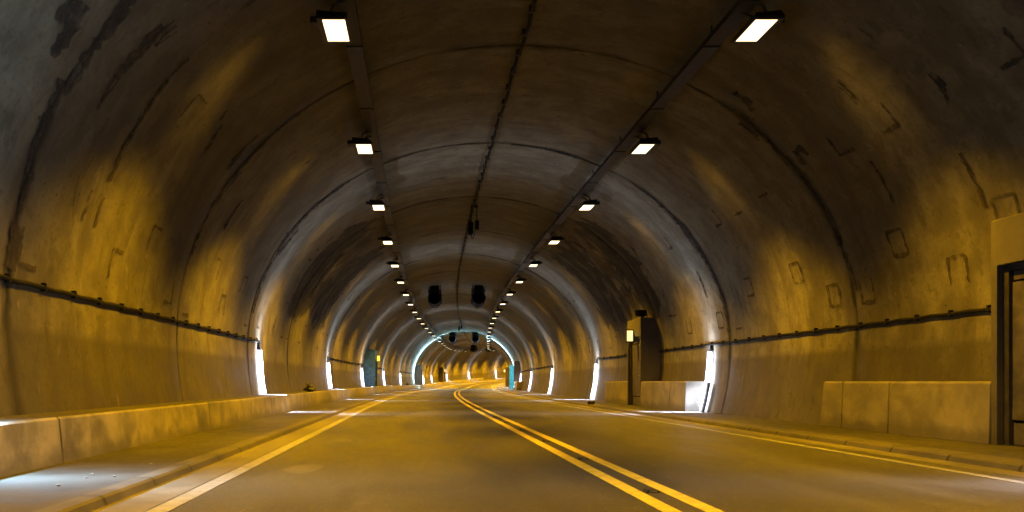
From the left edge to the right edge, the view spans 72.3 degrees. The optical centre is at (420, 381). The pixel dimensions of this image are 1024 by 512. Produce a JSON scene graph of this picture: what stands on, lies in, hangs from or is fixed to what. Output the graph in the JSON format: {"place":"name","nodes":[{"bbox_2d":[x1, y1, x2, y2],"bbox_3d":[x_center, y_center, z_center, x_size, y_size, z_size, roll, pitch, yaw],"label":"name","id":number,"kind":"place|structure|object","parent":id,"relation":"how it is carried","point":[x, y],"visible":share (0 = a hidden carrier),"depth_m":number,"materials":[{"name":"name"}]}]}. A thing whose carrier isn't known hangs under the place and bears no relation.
{"place":"outdoors","nodes":[
{"label":"outdoors","id":0,"kind":"place"},
{"bbox_2d":[0,378,502,511],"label":"pavement","id":1,"kind":"structure","parent":0,"point":[32,490],"depth_m":7.55,"materials":[{"name":"concrete"}]},
{"bbox_2d":[0,378,483,476],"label":"concrete ledge","id":2,"kind":"object","parent":1,"relation":"on","point":[29,442],"visible":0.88,"depth_m":9.25,"materials":[{"name":"grey concrete"}]},
{"bbox_2d":[33,378,504,511],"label":"kerb","id":3,"kind":"structure","parent":1,"relation":"on","point":[97,499],"depth_m":6.78,"materials":[{"name":"concrete"}]},
{"bbox_2d":[363,350,380,390],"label":"wall cabinet","id":4,"kind":"object","parent":1,"relation":"on","point":[372,358],"depth_m":49.21,"materials":[{"name":"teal metal"}]},
{"bbox_2d":[415,365,421,384],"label":"wall cabinet","id":5,"kind":"object","parent":1,"relation":"on","point":[418,374],"depth_m":91.77,"materials":[{"name":"metal"}]},
{"bbox_2d":[439,367,445,381],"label":"wall cabinet","id":6,"kind":"object","parent":1,"relation":"on","point":[442,370],"depth_m":124.69,"materials":[{"name":"metal"}]},
{"bbox_2d":[303,383,315,391],"bbox_3d":[-4.153,0.222,26.040,0.379,0.326,0.385,0,0,-43],"label":"bundle","id":7,"kind":"object","parent":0,"point":[309,388],"visible":1,"depth_m":25.94,"materials":[{"name":"brown fabric"}]},
{"bbox_2d":[0,0,1023,445],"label":"tunnel vault","id":8,"kind":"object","parent":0,"point":[812,164],"visible":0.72,"depth_m":13.10,"materials":[{"name":"concrete"}]},
{"bbox_2d":[0,273,259,346],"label":"wall conduit","id":9,"kind":"object","parent":8,"relation":"attached to","point":[8,278],"depth_m":10.19,"materials":[{"name":"black metal"}]},
{"bbox_2d":[257,347,265,393],"bbox_3d":[-4.591,-0.315,20.050,0.233,1.350,0.240,0,0,0],"label":"strip light","id":10,"kind":"object","parent":8,"relation":"attached to","point":[260,373],"visible":1,"depth_m":19.97,"materials":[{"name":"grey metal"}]},
{"bbox_2d":[327,361,331,388],"bbox_3d":[-4.437,-0.315,33.900,0.233,1.350,0.240,0,0,1],"label":"strip light","id":11,"kind":"object","parent":8,"relation":"attached to","point":[328,375],"visible":1,"depth_m":33.82,"materials":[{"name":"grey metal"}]},
{"bbox_2d":[327,357,363,366],"bbox_3d":[-4.295,-1.075,41.405,0.130,0.251,15.214,0,0,2],"label":"wall conduit","id":12,"kind":"object","parent":8,"relation":"attached to","point":[328,358],"depth_m":38.79,"materials":[{"name":"black metal"}]},
{"bbox_2d":[361,367,363,386],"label":"strip light","id":13,"kind":"object","parent":8,"relation":"attached to","point":[362,381],"visible":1,"depth_m":47.66,"materials":[{"name":"white plastic"}]},
{"bbox_2d":[337,0,478,349],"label":"cable tray","id":14,"kind":"object","parent":8,"relation":"hanging from","point":[355,49],"visible":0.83,"depth_m":14.47,"materials":[{"name":"brown metal"}]},
{"bbox_2d":[310,1,351,42],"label":"tunnel floodlight","id":15,"kind":"object","parent":14,"relation":"attached to","point":[332,26],"visible":1,"depth_m":10.20,"materials":[{"name":"glass"}]},
{"bbox_2d":[347,131,373,154],"bbox_3d":[-1.340,-5.389,15.550,0.580,0.378,0.740,0,0,0],"label":"tunnel floodlight","id":16,"kind":"object","parent":14,"relation":"attached to","point":[362,146],"visible":1,"depth_m":15.42,"materials":[{"name":"glass"}]},
{"bbox_2d":[366,195,385,210],"bbox_3d":[-1.339,-5.389,20.802,0.580,0.378,0.740,0,0,0],"label":"tunnel floodlight","id":17,"kind":"object","parent":14,"relation":"attached to","point":[377,205],"visible":1,"depth_m":20.64,"materials":[{"name":"glass"}]},
{"bbox_2d":[378,233,393,244],"bbox_3d":[-1.311,-5.389,26.063,0.580,0.378,0.740,0,0,1],"label":"tunnel floodlight","id":18,"kind":"object","parent":14,"relation":"attached to","point":[387,240],"visible":1,"depth_m":25.88,"materials":[{"name":"paint"}]},
{"bbox_2d":[386,258,399,267],"bbox_3d":[-1.238,-5.389,31.324,0.580,0.378,0.740,0,0,1],"label":"tunnel floodlight","id":19,"kind":"object","parent":14,"relation":"attached to","point":[393,264],"visible":1,"depth_m":31.15,"materials":[{"name":"paint"}]},
{"bbox_2d":[393,276,404,283],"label":"tunnel floodlight","id":20,"kind":"object","parent":14,"relation":"attached to","point":[399,281],"visible":1,"depth_m":36.45,"materials":[{"name":"glass"}]},
{"bbox_2d":[399,289,408,295],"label":"tunnel floodlight","id":21,"kind":"object","parent":14,"relation":"attached to","point":[404,293],"visible":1,"depth_m":41.62,"materials":[{"name":"glass"}]},
{"bbox_2d":[428,285,441,308],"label":"jet fan","id":22,"kind":"object","parent":8,"relation":"hanging from","point":[434,299],"visible":0.98,"depth_m":46.24},
{"bbox_2d":[449,332,456,342],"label":"jet fan","id":23,"kind":"object","parent":8,"relation":"attached to","point":[452,337],"visible":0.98,"depth_m":88.37},
{"bbox_2d":[413,331,513,384],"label":"arch light","id":24,"kind":"object","parent":8,"relation":"attached to","point":[449,333],"visible":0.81,"depth_m":88.63,"materials":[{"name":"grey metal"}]},
{"bbox_2d":[470,345,477,351],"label":"jet fan","id":25,"kind":"object","parent":8,"relation":"attached to","point":[473,348],"visible":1,"depth_m":129.59},
{"bbox_2d":[472,332,478,342],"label":"jet fan","id":26,"kind":"object","parent":8,"relation":"attached to","point":[475,337],"visible":0.99,"depth_m":88.10},
{"bbox_2d":[471,285,485,308],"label":"jet fan","id":27,"kind":"object","parent":8,"relation":"hanging from","point":[478,298],"visible":1,"depth_m":46.14},
{"bbox_2d":[456,0,536,344],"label":"crown cable","id":28,"kind":"object","parent":8,"relation":"attached to","point":[520,49],"visible":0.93,"depth_m":16.47,"materials":[{"name":"black rubber"}]},
{"bbox_2d":[468,205,478,238],"bbox_3d":[1.954,-5.859,25.463,0.400,1.222,0.280,0,0,1],"label":"ceiling sensor","id":29,"kind":"object","parent":28,"relation":"hanging from","point":[470,228],"visible":1,"depth_m":25.34,"materials":[{"name":"paint"}]},
{"bbox_2d":[528,370,531,390],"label":"strip light","id":30,"kind":"object","parent":8,"relation":"attached to","point":[530,381],"visible":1,"depth_m":60.64,"materials":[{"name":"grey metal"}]},
{"bbox_2d":[548,367,552,393],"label":"strip light","id":31,"kind":"object","parent":8,"relation":"attached to","point":[550,387],"visible":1,"depth_m":47.10,"materials":[{"name":"white plastic"}]},
{"bbox_2d":[590,362,597,398],"bbox_3d":[8.423,-0.045,33.616,0.348,1.810,0.240,0,0,1],"label":"strip light","id":32,"kind":"object","parent":8,"relation":"attached to","point":[595,381],"visible":1,"depth_m":33.53,"materials":[{"name":"white plastic"}]},
{"bbox_2d":[596,354,626,361],"bbox_3d":[8.507,-1.040,29.808,0.096,0.181,7.683,0,0,1],"label":"wall conduit","id":33,"kind":"object","parent":8,"relation":"attached to","point":[624,355],"depth_m":30.59,"materials":[{"name":"black metal"}]},
{"bbox_2d":[486,0,760,348],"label":"cable tray","id":34,"kind":"object","parent":8,"relation":"hanging from","point":[724,29],"visible":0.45,"depth_m":14.11,"materials":[{"name":"brown metal"}]},
{"bbox_2d":[499,299,508,304],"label":"tunnel floodlight","id":35,"kind":"object","parent":34,"relation":"attached to","point":[503,302],"visible":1,"depth_m":46.58,"materials":[{"name":"paint"}]},
{"bbox_2d":[506,288,515,294],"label":"tunnel floodlight","id":36,"kind":"object","parent":34,"relation":"attached to","point":[510,292],"visible":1,"depth_m":41.38,"materials":[{"name":"paint"}]},
{"bbox_2d":[515,275,526,282],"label":"tunnel floodlight","id":37,"kind":"object","parent":34,"relation":"attached to","point":[520,280],"visible":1,"depth_m":36.19,"materials":[{"name":"paint"}]},
{"bbox_2d":[528,257,541,266],"bbox_3d":[5.181,-5.389,31.207,0.580,0.378,0.740,0,0,1],"label":"tunnel floodlight","id":38,"kind":"object","parent":34,"relation":"attached to","point":[533,263],"visible":1,"depth_m":31.03,"materials":[{"name":"paint"}]},
{"bbox_2d":[547,232,564,244],"bbox_3d":[5.109,-5.389,26.001,0.580,0.378,0.740,0,0,1],"label":"tunnel floodlight","id":39,"kind":"object","parent":34,"relation":"attached to","point":[556,240],"visible":1,"depth_m":25.84,"materials":[{"name":"paint"}]},
{"bbox_2d":[577,195,599,210],"bbox_3d":[5.080,-5.389,20.794,0.580,0.378,0.740,0,0,0],"label":"tunnel floodlight","id":40,"kind":"object","parent":34,"relation":"attached to","point":[588,205],"visible":1,"depth_m":20.62,"materials":[{"name":"glass"}]},
{"bbox_2d":[629,131,660,154],"bbox_3d":[5.080,-5.389,15.550,0.580,0.378,0.740,0,0,0],"label":"tunnel floodlight","id":41,"kind":"object","parent":34,"relation":"attached to","point":[645,146],"visible":1,"depth_m":15.39,"materials":[{"name":"paint"}]},
{"bbox_2d":[732,1,784,42],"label":"tunnel floodlight","id":42,"kind":"object","parent":34,"relation":"attached to","point":[758,27],"visible":1,"depth_m":10.20,"materials":[{"name":"paint"}]},
{"bbox_2d":[700,348,713,410],"bbox_3d":[8.273,-0.045,20.049,0.348,1.810,0.240,0,0,0],"label":"strip light","id":43,"kind":"object","parent":8,"relation":"attached to","point":[710,364],"visible":0.69,"depth_m":19.97,"materials":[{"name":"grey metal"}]},
{"bbox_2d":[659,305,990,351],"bbox_3d":[8.430,-1.040,17.194,0.097,0.181,14.591,0,0,0],"label":"wall conduit","id":44,"kind":"object","parent":8,"relation":"attached to","point":[950,313],"depth_m":13.36,"materials":[{"name":"black metal"}]},
{"bbox_2d":[143,379,1023,511],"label":"road","id":45,"kind":"structure","parent":0,"point":[446,449],"depth_m":7.19,"materials":[{"name":"grey asphalt"}]},
{"bbox_2d":[91,379,498,511],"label":"gutter","id":46,"kind":"object","parent":45,"relation":"on","point":[144,500],"visible":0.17,"depth_m":7.15,"materials":[{"name":"concrete"}]},
{"bbox_2d":[642,488,659,492],"bbox_3d":[1.915,0.905,5.750,0.114,0.018,0.122,0,0,0],"label":"road stud","id":47,"kind":"object","parent":45,"relation":"on","point":[649,490],"visible":1,"depth_m":5.70,"materials":[{"name":"grey metal"}]},
{"bbox_2d":[495,384,1023,476],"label":"gutter","id":48,"kind":"object","parent":45,"relation":"on","point":[988,469],"visible":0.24,"depth_m":9.96,"materials":[{"name":"concrete"}]},
{"bbox_2d":[499,384,1023,459],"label":"pavement","id":49,"kind":"structure","parent":0,"point":[1016,452],"depth_m":11.98,"materials":[{"name":"concrete"}]},
{"bbox_2d":[504,367,508,386],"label":"wall cabinet","id":50,"kind":"object","parent":49,"relation":"on","point":[506,370],"depth_m":110.97,"materials":[{"name":"metal"}]},
{"bbox_2d":[509,365,513,388],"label":"wall cabinet","id":51,"kind":"object","parent":49,"relation":"on","point":[511,376],"depth_m":90.10,"materials":[{"name":"teal metal"}]},
{"bbox_2d":[514,361,520,389],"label":"wall cabinet","id":52,"kind":"object","parent":49,"relation":"on","point":[517,370],"depth_m":75.21,"materials":[{"name":"metal"}]},
{"bbox_2d":[515,382,522,389],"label":"concrete plinth","id":53,"kind":"structure","parent":49,"relation":"on","point":[518,385],"depth_m":70.30,"materials":[{"name":"grey concrete"}]},
{"bbox_2d":[604,381,626,404],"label":"concrete plinth","id":54,"kind":"structure","parent":49,"relation":"on","point":[616,392],"depth_m":27.61,"materials":[{"name":"grey concrete"}]},
{"bbox_2d":[625,318,659,404],"bbox_3d":[8.020,-0.680,25.242,1.097,3.140,1.600,0,0,0],"label":"doorway","id":55,"kind":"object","parent":49,"relation":"on","point":[642,341],"depth_m":24.45,"materials":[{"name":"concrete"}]},
{"bbox_2d":[632,340,639,404],"bbox_3d":[7.901,-0.320,25.243,0.090,2.380,1.220,0,0,0],"label":"door","id":56,"kind":"structure","parent":55,"relation":"in","point":[635,348],"depth_m":25.37,"materials":[{"name":"paint"}]},
{"bbox_2d":[634,310,646,317],"bbox_3d":[7.848,-2.390,24.740,0.420,0.300,0.220,0,0,0],"label":"wall camera","id":57,"kind":"object","parent":55,"relation":"on","point":[641,313],"depth_m":24.63,"materials":[{"name":"black plastic"}]},
{"bbox_2d":[640,381,704,411],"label":"concrete plinth","id":58,"kind":"structure","parent":49,"relation":"on","point":[686,396],"depth_m":21.28,"materials":[{"name":"grey concrete"}]},
{"bbox_2d":[700,382,709,411],"bbox_3d":[8.140,0.450,19.800,0.230,0.860,0.160,0,0,0],"label":"cover strip","id":59,"kind":"object","parent":49,"relation":"on","point":[706,393],"visible":0.93,"depth_m":19.74,"materials":[{"name":"white metal"}]},
{"bbox_2d":[497,384,1023,471],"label":"kerb","id":60,"kind":"structure","parent":49,"relation":"on","point":[1006,463],"depth_m":10.32,"materials":[{"name":"concrete"}]},
{"bbox_2d":[820,381,990,443],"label":"concrete plinth","id":61,"kind":"structure","parent":49,"relation":"on","point":[954,410],"depth_m":11.22,"materials":[{"name":"grey concrete"}]},
{"bbox_2d":[991,212,1023,445],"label":"wall cabinet","id":62,"kind":"object","parent":49,"relation":"on","point":[1007,324],"depth_m":9.54,"materials":[{"name":"concrete"}]},
{"bbox_2d":[1012,269,1023,445],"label":"door","id":63,"kind":"structure","parent":62,"relation":"in","point":[1017,287],"depth_m":9.43,"materials":[{"name":"paint"}]}
]}

